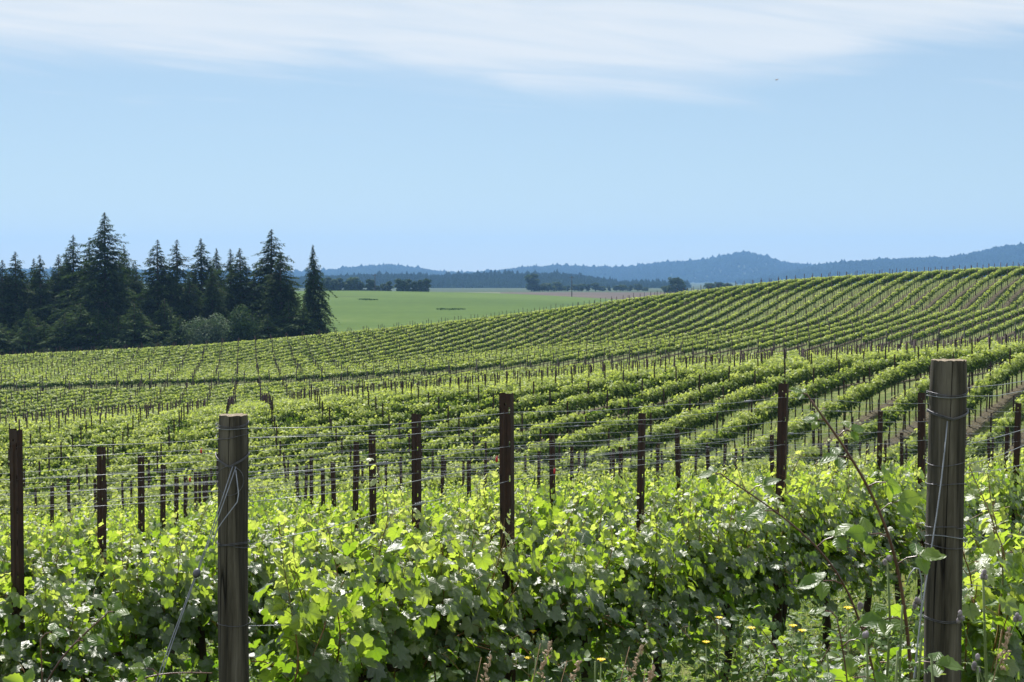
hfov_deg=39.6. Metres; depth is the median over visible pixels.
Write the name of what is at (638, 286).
field tree
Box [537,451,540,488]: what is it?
steel post
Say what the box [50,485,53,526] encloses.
steel post
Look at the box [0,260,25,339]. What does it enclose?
conifer tree
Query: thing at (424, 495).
grapevine
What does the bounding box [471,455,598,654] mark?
grapevine
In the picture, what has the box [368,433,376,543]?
steel post
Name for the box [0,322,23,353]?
young conifer
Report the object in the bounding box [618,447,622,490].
steel post
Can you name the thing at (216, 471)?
steel post
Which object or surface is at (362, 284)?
field tree
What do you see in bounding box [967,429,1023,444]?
trellis wire
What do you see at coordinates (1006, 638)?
grass seed head
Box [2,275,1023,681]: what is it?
vineyard ground
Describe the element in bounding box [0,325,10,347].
young conifer
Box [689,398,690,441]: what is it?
steel post
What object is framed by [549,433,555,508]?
steel post
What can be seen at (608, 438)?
steel post
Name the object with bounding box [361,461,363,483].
steel post
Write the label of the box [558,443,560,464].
steel post
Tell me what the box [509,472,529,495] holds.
grapevine
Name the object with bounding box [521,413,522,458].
steel post
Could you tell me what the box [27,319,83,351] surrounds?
young conifer
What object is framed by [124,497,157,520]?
grapevine
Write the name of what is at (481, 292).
stubble field
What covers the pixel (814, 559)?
grapevine
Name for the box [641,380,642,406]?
steel post
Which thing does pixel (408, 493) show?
grapevine
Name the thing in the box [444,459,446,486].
steel post
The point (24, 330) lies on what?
young conifer
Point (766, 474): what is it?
grapevine
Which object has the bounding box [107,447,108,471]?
steel post
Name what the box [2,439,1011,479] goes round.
trellis wire
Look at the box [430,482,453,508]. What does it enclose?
grapevine
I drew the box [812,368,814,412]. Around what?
steel post
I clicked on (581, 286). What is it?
field tree
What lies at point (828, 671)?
narrow weed
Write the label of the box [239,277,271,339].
conifer tree
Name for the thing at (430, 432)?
trellis wire
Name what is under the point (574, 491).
grapevine
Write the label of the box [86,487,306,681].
grapevine
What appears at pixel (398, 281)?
field tree
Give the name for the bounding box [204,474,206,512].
steel post
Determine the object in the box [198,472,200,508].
steel post
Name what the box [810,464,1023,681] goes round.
grapevine
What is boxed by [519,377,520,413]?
steel post
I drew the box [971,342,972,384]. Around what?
steel post
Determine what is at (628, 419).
steel post
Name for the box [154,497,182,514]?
grapevine
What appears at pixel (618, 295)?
ploughed field
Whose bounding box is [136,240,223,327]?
conifer tree
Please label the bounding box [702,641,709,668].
yellow flower
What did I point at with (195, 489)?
steel post
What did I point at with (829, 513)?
grapevine
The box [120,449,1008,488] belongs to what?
trellis wire
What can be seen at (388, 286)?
field tree
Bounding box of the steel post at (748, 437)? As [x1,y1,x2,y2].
[747,426,748,459]
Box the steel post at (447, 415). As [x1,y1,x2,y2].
[447,406,448,434]
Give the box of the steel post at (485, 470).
[484,459,486,489]
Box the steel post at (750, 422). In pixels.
[750,399,752,445]
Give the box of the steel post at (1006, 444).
[1004,427,1008,471]
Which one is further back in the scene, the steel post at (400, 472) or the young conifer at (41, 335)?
the young conifer at (41, 335)
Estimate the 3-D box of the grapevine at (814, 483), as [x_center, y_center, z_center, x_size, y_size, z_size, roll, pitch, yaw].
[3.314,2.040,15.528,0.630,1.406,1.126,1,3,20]
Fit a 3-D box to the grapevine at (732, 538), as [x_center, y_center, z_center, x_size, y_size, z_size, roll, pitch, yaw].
[1.161,1.456,8.364,0.842,1.646,1.281,2,3,32]
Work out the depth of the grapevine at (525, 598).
6.20 m
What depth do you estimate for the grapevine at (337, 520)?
12.29 m
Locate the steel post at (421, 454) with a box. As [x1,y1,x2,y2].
[421,446,422,470]
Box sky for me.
[0,0,1023,271]
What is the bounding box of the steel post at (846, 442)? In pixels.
[844,439,847,478]
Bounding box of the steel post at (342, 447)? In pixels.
[341,438,342,461]
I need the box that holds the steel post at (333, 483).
[330,462,335,506]
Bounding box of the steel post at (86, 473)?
[86,465,87,483]
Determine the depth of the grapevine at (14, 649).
6.57 m
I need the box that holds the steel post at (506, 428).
[499,392,515,681]
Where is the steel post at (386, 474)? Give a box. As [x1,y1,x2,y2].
[385,460,386,490]
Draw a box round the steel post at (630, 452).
[630,444,631,464]
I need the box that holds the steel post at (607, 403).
[606,390,607,427]
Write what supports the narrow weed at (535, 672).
on the vineyard ground at (982, 421)
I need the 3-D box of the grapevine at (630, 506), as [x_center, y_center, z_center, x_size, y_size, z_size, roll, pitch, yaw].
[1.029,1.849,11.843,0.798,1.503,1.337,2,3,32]
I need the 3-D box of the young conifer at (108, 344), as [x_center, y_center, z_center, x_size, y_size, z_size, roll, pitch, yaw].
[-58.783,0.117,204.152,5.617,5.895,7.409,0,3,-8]
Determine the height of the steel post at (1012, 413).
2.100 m
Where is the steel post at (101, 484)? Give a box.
[97,446,106,661]
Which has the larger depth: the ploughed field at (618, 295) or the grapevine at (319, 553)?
the ploughed field at (618, 295)
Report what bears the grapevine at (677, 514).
on the vineyard ground at (982, 421)
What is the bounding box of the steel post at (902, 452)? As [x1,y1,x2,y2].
[900,433,903,474]
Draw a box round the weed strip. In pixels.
[437,308,463,309]
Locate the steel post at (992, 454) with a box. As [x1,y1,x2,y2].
[991,437,993,463]
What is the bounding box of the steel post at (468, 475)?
[467,460,470,497]
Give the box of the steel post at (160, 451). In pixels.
[160,444,161,460]
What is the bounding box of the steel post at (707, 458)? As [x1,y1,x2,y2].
[706,446,709,494]
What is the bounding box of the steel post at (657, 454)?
[655,443,659,490]
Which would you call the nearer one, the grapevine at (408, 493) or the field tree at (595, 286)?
the grapevine at (408, 493)
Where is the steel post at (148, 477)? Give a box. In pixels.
[148,467,149,488]
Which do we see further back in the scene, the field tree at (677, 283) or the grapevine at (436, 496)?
the field tree at (677, 283)
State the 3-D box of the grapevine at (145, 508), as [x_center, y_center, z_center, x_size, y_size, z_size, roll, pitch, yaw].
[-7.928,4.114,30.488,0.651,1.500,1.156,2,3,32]
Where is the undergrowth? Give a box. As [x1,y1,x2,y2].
[3,547,981,681]
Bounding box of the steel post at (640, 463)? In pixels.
[636,413,645,530]
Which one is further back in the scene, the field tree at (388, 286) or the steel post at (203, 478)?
the field tree at (388, 286)
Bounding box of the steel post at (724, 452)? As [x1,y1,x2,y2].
[723,444,725,481]
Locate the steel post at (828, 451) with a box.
[827,441,829,468]
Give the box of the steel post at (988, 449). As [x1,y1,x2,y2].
[987,436,990,471]
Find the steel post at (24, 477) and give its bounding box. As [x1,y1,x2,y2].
[23,469,24,486]
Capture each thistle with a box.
[857,555,920,678]
[956,569,1021,681]
[971,653,980,681]
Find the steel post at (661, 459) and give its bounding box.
[660,451,662,475]
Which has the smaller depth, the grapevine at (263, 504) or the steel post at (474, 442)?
the grapevine at (263, 504)
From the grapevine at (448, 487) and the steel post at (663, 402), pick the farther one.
the steel post at (663, 402)
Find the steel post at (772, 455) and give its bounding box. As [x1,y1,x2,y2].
[770,434,774,487]
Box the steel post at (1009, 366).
[1008,348,1010,392]
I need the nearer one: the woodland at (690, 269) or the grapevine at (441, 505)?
the grapevine at (441, 505)
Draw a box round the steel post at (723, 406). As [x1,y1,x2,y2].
[722,386,723,427]
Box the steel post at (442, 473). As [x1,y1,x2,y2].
[440,455,444,500]
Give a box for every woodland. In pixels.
[1,250,813,282]
[279,269,690,287]
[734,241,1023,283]
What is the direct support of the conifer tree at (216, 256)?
on the meadow
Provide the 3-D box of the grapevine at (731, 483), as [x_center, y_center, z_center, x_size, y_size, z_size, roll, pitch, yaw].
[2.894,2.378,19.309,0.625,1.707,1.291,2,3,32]
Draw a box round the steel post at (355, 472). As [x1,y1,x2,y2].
[353,442,358,528]
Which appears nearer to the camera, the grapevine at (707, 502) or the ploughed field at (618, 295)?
the grapevine at (707, 502)
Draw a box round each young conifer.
[0,308,53,354]
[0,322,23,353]
[0,323,28,354]
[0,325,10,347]
[0,328,19,354]
[3,324,20,350]
[22,317,46,351]
[26,322,51,352]
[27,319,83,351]
[33,303,114,352]
[38,328,55,352]
[41,313,92,352]
[60,310,128,350]
[87,322,119,350]
[93,303,162,349]
[99,316,131,348]
[99,323,131,349]
[117,311,167,347]
[131,319,160,347]
[133,299,189,346]
[152,315,202,346]
[154,310,191,344]
[253,314,280,339]
[270,309,299,337]
[272,300,301,337]
[273,304,325,336]
[283,305,317,335]
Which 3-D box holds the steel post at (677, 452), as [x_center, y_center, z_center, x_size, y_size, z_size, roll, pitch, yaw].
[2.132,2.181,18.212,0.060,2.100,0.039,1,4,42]
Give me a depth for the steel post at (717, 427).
50.26 m
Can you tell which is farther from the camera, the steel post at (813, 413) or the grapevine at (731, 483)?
the steel post at (813, 413)
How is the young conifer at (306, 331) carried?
on the vineyard ground at (982, 421)
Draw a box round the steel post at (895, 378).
[894,354,895,398]
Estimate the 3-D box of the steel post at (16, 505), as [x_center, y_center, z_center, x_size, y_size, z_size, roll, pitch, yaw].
[-2.316,1.459,6.670,0.060,2.100,0.039,3,4,35]
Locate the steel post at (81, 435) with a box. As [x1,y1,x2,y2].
[80,427,81,448]
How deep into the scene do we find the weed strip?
412.73 m
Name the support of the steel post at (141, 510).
on the vineyard ground at (982, 421)
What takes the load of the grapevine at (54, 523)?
on the vineyard ground at (982, 421)
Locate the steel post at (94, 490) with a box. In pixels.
[93,479,96,512]
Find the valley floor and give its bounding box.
[30,283,830,291]
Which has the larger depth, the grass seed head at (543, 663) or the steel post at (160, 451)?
the steel post at (160, 451)
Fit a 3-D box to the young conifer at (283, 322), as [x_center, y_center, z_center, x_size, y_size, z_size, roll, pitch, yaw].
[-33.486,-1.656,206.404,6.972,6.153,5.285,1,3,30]
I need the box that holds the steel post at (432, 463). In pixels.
[432,452,433,494]
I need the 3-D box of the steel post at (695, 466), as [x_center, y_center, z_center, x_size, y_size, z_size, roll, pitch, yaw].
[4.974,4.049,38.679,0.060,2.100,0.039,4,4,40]
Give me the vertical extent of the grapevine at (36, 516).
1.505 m
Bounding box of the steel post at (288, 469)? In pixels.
[287,460,288,478]
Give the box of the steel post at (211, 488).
[210,469,212,498]
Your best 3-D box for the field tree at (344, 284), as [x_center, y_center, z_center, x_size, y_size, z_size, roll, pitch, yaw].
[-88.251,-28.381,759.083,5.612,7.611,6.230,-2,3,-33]
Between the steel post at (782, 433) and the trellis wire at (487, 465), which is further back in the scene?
the trellis wire at (487, 465)
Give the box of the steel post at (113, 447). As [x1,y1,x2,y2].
[112,438,113,463]
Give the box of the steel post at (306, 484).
[304,465,307,505]
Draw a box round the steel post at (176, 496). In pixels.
[174,476,178,534]
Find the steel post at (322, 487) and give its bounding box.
[321,468,324,519]
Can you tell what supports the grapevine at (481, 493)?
on the vineyard ground at (982, 421)
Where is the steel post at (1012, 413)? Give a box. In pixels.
[1012,395,1014,445]
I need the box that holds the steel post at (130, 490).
[130,480,131,508]
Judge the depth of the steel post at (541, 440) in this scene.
48.44 m
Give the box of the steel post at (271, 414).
[271,406,272,423]
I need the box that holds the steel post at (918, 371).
[917,347,918,385]
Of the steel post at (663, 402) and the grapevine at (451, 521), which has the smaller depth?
the grapevine at (451, 521)
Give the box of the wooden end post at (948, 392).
[923,358,968,681]
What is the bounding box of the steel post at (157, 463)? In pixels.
[156,451,157,480]
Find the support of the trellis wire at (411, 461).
attached to the steel post at (640, 463)
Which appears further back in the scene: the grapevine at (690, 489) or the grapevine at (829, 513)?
the grapevine at (690, 489)
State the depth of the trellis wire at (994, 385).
4.28 m
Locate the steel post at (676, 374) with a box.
[675,366,676,397]
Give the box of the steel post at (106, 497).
[106,480,106,515]
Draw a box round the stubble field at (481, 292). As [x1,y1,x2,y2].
[463,292,499,292]
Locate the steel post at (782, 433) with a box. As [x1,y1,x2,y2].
[771,383,788,670]
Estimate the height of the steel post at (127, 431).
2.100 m
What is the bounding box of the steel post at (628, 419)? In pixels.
[627,400,628,446]
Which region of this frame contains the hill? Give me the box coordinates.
[355,258,774,282]
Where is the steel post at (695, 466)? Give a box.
[694,452,696,476]
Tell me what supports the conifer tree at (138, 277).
on the meadow
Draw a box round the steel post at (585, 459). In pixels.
[584,449,585,472]
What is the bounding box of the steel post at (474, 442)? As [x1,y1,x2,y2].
[473,432,474,454]
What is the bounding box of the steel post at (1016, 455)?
[1010,403,1021,552]
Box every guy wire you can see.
[156,466,238,681]
[906,421,947,679]
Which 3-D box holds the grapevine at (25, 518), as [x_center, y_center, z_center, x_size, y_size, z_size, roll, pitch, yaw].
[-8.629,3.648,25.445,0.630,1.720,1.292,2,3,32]
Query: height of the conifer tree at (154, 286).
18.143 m
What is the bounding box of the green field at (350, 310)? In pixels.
[264,291,645,332]
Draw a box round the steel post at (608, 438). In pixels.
[608,428,609,463]
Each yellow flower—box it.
[597,658,604,680]
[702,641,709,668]
[716,616,720,679]
[748,626,752,681]
[791,624,795,681]
[799,629,806,681]
[844,606,851,653]
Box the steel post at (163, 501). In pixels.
[160,464,165,587]
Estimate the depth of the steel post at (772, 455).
20.88 m
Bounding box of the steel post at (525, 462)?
[524,455,526,482]
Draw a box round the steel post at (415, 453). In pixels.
[411,413,421,627]
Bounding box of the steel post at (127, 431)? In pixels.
[127,423,128,442]
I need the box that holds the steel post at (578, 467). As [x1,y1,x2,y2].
[577,454,580,483]
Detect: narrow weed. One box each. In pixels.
[517,657,538,681]
[594,661,600,681]
[817,654,834,681]
[854,630,872,681]
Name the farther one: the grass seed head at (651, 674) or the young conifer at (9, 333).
the young conifer at (9, 333)
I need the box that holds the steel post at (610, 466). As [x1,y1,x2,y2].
[609,452,611,477]
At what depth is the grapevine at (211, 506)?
26.06 m
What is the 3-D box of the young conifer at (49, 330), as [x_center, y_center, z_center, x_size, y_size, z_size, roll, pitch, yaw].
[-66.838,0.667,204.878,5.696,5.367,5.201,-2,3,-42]
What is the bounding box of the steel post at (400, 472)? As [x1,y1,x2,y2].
[399,457,401,488]
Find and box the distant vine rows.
[0,265,1023,521]
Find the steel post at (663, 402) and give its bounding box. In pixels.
[663,389,664,425]
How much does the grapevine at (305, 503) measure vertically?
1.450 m
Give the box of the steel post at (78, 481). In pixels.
[78,473,79,491]
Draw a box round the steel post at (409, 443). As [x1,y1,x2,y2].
[408,432,409,459]
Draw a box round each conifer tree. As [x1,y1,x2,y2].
[0,252,55,344]
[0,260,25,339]
[18,260,49,330]
[19,255,67,332]
[26,212,143,345]
[31,254,70,330]
[48,236,96,330]
[56,253,79,305]
[71,245,102,307]
[92,245,152,329]
[117,268,149,321]
[120,240,188,330]
[130,263,147,291]
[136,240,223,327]
[161,272,209,333]
[174,238,226,326]
[188,269,233,333]
[198,249,250,324]
[207,248,226,301]
[219,248,266,331]
[234,229,332,332]
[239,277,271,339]
[252,252,331,338]
[281,289,300,315]
[301,245,339,334]
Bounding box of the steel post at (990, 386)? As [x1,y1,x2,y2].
[989,361,990,408]
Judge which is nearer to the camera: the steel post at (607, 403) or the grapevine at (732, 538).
the grapevine at (732, 538)
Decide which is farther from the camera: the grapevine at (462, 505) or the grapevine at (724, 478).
the grapevine at (724, 478)
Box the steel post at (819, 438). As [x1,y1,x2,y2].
[818,429,819,448]
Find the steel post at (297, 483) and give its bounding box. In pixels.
[295,467,298,501]
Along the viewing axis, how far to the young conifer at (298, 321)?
207.42 m
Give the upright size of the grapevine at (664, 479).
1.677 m
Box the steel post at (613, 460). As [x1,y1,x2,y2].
[612,449,614,487]
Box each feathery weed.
[884,651,907,681]
[889,605,912,681]
[907,630,929,681]
[930,654,943,681]
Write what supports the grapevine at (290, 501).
on the vineyard ground at (982, 421)
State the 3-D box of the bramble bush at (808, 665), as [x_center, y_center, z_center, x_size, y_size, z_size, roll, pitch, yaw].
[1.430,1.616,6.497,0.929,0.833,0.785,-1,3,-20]
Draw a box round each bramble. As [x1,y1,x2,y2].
[2,622,68,681]
[21,599,129,681]
[128,656,211,681]
[697,466,909,681]
[789,387,963,681]
[808,607,876,681]
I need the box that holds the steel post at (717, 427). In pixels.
[716,413,717,454]
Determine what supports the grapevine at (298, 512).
on the vineyard ground at (982, 421)
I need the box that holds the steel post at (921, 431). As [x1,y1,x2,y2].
[917,392,925,618]
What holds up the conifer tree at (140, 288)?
on the meadow
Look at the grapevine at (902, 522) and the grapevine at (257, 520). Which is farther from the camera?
the grapevine at (257, 520)
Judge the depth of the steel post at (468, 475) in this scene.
21.75 m
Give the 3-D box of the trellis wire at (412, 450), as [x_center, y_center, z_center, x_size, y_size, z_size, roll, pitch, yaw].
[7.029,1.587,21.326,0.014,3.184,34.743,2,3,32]
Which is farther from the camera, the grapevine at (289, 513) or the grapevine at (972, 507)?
the grapevine at (289, 513)
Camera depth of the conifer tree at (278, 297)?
209.85 m
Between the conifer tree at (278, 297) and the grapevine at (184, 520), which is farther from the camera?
the conifer tree at (278, 297)
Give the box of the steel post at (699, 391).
[698,374,699,409]
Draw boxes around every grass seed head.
[476,654,491,681]
[532,640,551,681]
[561,660,581,681]
[620,645,643,681]
[643,665,656,681]
[993,626,1011,681]
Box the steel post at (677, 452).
[675,429,680,490]
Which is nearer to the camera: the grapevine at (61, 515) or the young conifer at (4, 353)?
the grapevine at (61, 515)
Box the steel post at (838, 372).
[838,359,839,397]
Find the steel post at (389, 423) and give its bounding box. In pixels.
[388,414,389,455]
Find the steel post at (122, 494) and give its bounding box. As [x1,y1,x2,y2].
[121,481,123,509]
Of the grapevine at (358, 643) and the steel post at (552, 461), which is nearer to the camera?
the grapevine at (358, 643)
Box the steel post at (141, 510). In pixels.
[138,455,144,553]
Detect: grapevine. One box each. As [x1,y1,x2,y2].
[0,508,33,547]
[0,510,78,629]
[0,514,37,574]
[0,522,198,681]
[0,560,94,681]
[3,500,60,537]
[4,512,85,631]
[4,516,55,538]
[8,511,43,528]
[9,494,161,645]
[26,492,118,566]
[29,498,66,529]
[38,505,77,524]
[40,510,106,539]
[53,520,162,574]
[55,505,96,536]
[58,510,114,532]
[72,496,160,558]
[79,495,129,530]
[82,500,113,517]
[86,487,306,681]
[90,509,159,555]
[106,504,130,518]
[107,511,217,669]
[114,497,156,528]
[115,511,158,527]
[123,498,159,519]
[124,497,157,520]
[125,494,157,518]
[126,497,217,560]
[145,499,192,538]
[148,501,202,559]
[153,502,192,533]
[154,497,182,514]
[154,504,191,520]
[155,502,190,524]
[179,492,217,523]
[180,495,214,517]
[187,503,258,539]
[188,493,217,513]
[190,505,283,548]
[206,498,397,680]
[207,498,300,669]
[213,458,543,681]
[248,486,277,514]
[248,501,269,519]
[249,493,306,577]
[254,485,301,518]
[258,495,326,558]
[259,495,300,524]
[259,504,364,573]
[262,476,293,509]
[267,488,301,513]
[268,496,318,525]
[277,490,314,527]
[281,479,309,502]
[289,489,330,526]
[292,482,320,505]
[292,489,342,556]
[308,487,343,505]
[308,488,369,541]
[315,474,462,671]
[320,480,363,516]
[325,475,352,503]
[325,496,369,534]
[333,493,427,555]
[340,482,368,513]
[344,483,376,503]
[346,479,390,520]
[352,490,389,506]
[358,481,411,531]
[362,478,396,505]
[367,482,411,508]
[379,495,598,681]
[388,491,476,539]
[399,476,544,613]
[405,485,441,514]
[411,485,439,504]
[421,493,465,537]
[428,480,466,511]
[428,481,456,497]
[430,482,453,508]
[436,480,499,527]
[455,491,499,516]
[459,477,493,503]
[464,479,487,495]
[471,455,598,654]
[473,477,499,499]
[475,479,531,512]
[479,477,704,681]
[488,479,519,503]
[495,473,552,535]
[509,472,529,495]
[514,473,534,493]
[515,480,539,502]
[521,474,548,496]
[522,485,566,512]
[527,477,639,576]
[529,466,566,498]
[535,459,605,538]
[545,472,568,494]
[546,467,592,501]
[575,466,604,498]
[576,463,634,519]
[578,474,674,575]
[584,473,611,498]
[588,476,748,681]
[600,471,631,498]
[607,465,665,526]
[636,468,719,539]
[644,461,695,523]
[645,451,804,678]
[645,462,673,496]
[663,463,690,492]
[673,475,719,524]
[681,471,756,609]
[685,454,716,493]
[691,464,733,491]
[704,451,748,505]
[712,448,885,635]
[712,460,775,591]
[718,458,751,492]
[741,465,762,484]
[749,460,815,516]
[751,463,768,488]
[765,451,906,660]
[790,468,838,508]
[796,464,820,489]
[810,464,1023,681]
[813,447,925,645]
[815,466,856,495]
[831,443,892,500]
[868,452,974,630]
[872,451,912,502]
[892,455,926,487]
[893,465,983,569]
[963,461,1019,558]
[963,462,997,561]
[964,455,978,495]
[966,496,1023,664]
[973,451,1023,557]
[1001,448,1023,551]
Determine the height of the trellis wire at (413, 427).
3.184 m
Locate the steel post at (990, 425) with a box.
[990,413,991,456]
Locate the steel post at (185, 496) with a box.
[183,476,187,521]
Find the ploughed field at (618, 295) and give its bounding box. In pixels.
[500,292,674,299]
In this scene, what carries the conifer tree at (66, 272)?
on the meadow
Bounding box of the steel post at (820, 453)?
[820,443,822,470]
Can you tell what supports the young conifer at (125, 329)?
on the vineyard ground at (982, 421)
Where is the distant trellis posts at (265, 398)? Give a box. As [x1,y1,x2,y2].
[0,262,1023,429]
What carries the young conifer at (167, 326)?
on the vineyard ground at (982, 421)
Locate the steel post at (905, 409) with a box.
[904,383,905,429]
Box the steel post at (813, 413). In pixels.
[813,397,814,445]
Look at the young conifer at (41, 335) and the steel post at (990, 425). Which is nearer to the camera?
the steel post at (990, 425)
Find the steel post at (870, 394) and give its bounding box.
[869,367,870,412]
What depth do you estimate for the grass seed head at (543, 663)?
3.94 m
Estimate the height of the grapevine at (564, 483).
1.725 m
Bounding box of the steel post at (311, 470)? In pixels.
[309,456,313,515]
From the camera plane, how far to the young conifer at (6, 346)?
204.90 m
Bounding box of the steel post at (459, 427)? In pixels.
[458,416,459,445]
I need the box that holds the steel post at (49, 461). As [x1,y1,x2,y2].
[48,452,49,472]
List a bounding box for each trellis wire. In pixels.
[0,406,1013,509]
[0,444,1013,499]
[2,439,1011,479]
[2,439,1023,490]
[2,440,990,473]
[3,354,1007,494]
[5,364,1000,506]
[7,396,1015,479]
[7,449,1001,508]
[8,424,997,460]
[9,437,1009,495]
[16,419,1002,447]
[17,443,1008,511]
[23,350,1009,483]
[23,432,1006,479]
[34,393,1021,492]
[102,445,1004,479]
[102,451,1020,500]
[106,436,992,458]
[106,440,1009,466]
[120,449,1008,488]
[248,421,1021,475]
[248,440,1023,544]
[249,397,1022,428]
[250,431,1022,501]
[250,516,870,625]
[256,407,1004,437]
[966,445,1023,464]
[966,464,1023,472]
[967,381,1022,387]
[967,391,1021,396]
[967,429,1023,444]
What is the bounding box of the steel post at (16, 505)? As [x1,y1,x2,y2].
[9,429,24,672]
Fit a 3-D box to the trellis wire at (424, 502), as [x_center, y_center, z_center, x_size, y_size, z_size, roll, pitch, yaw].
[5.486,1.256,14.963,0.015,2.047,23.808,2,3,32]
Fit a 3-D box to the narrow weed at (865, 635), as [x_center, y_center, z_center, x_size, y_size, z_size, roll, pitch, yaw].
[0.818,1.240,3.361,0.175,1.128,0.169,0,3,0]
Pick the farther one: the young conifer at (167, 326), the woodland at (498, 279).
the woodland at (498, 279)
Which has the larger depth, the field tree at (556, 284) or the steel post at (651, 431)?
the field tree at (556, 284)
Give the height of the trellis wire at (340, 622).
2.309 m
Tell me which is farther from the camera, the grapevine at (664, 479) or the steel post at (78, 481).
the steel post at (78, 481)
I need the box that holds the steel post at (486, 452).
[485,441,487,476]
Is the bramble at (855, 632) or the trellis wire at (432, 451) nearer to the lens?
the bramble at (855, 632)
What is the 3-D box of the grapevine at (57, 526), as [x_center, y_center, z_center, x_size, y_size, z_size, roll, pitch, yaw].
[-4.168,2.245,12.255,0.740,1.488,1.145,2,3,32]
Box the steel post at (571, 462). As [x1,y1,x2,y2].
[570,446,573,495]
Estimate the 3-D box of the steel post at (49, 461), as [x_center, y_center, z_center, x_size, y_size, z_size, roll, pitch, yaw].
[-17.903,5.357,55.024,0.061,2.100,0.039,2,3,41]
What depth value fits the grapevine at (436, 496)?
24.59 m
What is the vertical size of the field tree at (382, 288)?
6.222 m
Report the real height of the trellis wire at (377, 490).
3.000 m
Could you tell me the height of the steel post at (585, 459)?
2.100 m
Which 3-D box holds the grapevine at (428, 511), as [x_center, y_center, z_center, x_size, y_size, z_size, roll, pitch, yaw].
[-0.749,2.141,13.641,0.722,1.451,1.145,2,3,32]
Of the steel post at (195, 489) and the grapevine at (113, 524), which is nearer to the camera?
the grapevine at (113, 524)
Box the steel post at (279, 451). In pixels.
[279,441,280,466]
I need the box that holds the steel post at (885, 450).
[884,441,886,463]
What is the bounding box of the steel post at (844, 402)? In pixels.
[843,381,844,428]
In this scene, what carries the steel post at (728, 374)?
on the vineyard ground at (982, 421)
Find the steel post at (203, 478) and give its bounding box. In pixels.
[202,476,204,501]
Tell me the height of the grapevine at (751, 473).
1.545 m
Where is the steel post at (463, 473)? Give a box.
[462,461,464,489]
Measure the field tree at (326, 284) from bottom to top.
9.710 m
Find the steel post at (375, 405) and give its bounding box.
[375,396,376,435]
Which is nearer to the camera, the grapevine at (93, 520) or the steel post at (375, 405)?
the grapevine at (93, 520)
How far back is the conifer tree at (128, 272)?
223.40 m
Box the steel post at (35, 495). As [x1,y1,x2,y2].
[34,488,36,521]
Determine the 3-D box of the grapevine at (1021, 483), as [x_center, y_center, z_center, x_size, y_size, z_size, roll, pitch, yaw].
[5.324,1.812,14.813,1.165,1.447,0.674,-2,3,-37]
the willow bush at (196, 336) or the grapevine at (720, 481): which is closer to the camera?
the grapevine at (720, 481)
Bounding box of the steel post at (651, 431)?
[650,413,651,458]
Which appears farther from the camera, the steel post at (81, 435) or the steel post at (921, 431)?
the steel post at (81, 435)
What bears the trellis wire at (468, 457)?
attached to the steel post at (372, 496)
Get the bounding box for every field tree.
[321,277,331,290]
[328,279,342,290]
[334,278,342,290]
[342,281,350,290]
[344,277,360,290]
[357,282,365,290]
[365,279,374,290]
[372,285,380,290]
[380,283,386,290]
[385,281,393,290]
[393,278,402,290]
[400,280,406,290]
[404,279,411,291]
[410,281,418,291]
[414,280,424,291]
[420,278,431,291]
[524,274,539,290]
[540,283,557,290]
[552,282,563,289]
[557,285,566,290]
[570,284,578,290]
[576,283,588,290]
[591,283,600,290]
[618,285,628,290]
[633,284,642,289]
[661,286,672,292]
[666,277,685,292]
[703,283,717,288]
[714,282,724,287]
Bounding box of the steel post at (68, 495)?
[66,479,70,522]
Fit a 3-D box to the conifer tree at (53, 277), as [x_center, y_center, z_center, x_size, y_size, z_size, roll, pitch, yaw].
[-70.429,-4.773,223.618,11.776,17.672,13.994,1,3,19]
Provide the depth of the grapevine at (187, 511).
19.50 m
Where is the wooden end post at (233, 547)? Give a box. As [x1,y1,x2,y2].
[215,413,250,681]
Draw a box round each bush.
[177,316,214,345]
[196,313,236,343]
[221,304,262,341]
[645,617,842,681]
[730,605,914,681]
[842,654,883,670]
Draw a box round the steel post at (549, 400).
[549,390,550,423]
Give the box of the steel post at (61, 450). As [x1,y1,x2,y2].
[60,442,61,460]
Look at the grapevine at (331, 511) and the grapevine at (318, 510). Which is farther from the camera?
the grapevine at (331, 511)
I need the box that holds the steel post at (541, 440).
[540,429,541,461]
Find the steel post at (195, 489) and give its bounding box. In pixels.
[194,471,197,511]
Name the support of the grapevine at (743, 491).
on the vineyard ground at (982, 421)
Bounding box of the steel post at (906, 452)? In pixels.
[905,443,907,465]
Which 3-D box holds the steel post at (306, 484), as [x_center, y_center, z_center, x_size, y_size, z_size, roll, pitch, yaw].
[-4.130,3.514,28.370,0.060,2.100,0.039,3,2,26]
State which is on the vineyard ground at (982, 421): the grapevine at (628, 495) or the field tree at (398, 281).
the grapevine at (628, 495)
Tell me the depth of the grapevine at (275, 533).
11.79 m
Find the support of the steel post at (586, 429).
on the vineyard ground at (982, 421)
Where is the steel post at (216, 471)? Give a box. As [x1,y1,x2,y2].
[216,461,217,486]
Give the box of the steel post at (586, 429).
[585,416,586,454]
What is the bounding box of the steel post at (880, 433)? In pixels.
[876,411,882,562]
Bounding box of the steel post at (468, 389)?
[467,380,468,421]
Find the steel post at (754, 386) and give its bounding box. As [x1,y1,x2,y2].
[754,371,755,414]
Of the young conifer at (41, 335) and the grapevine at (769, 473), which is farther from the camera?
the young conifer at (41, 335)
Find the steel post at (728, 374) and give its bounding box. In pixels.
[728,366,729,393]
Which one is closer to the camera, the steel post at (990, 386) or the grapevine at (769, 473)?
the grapevine at (769, 473)

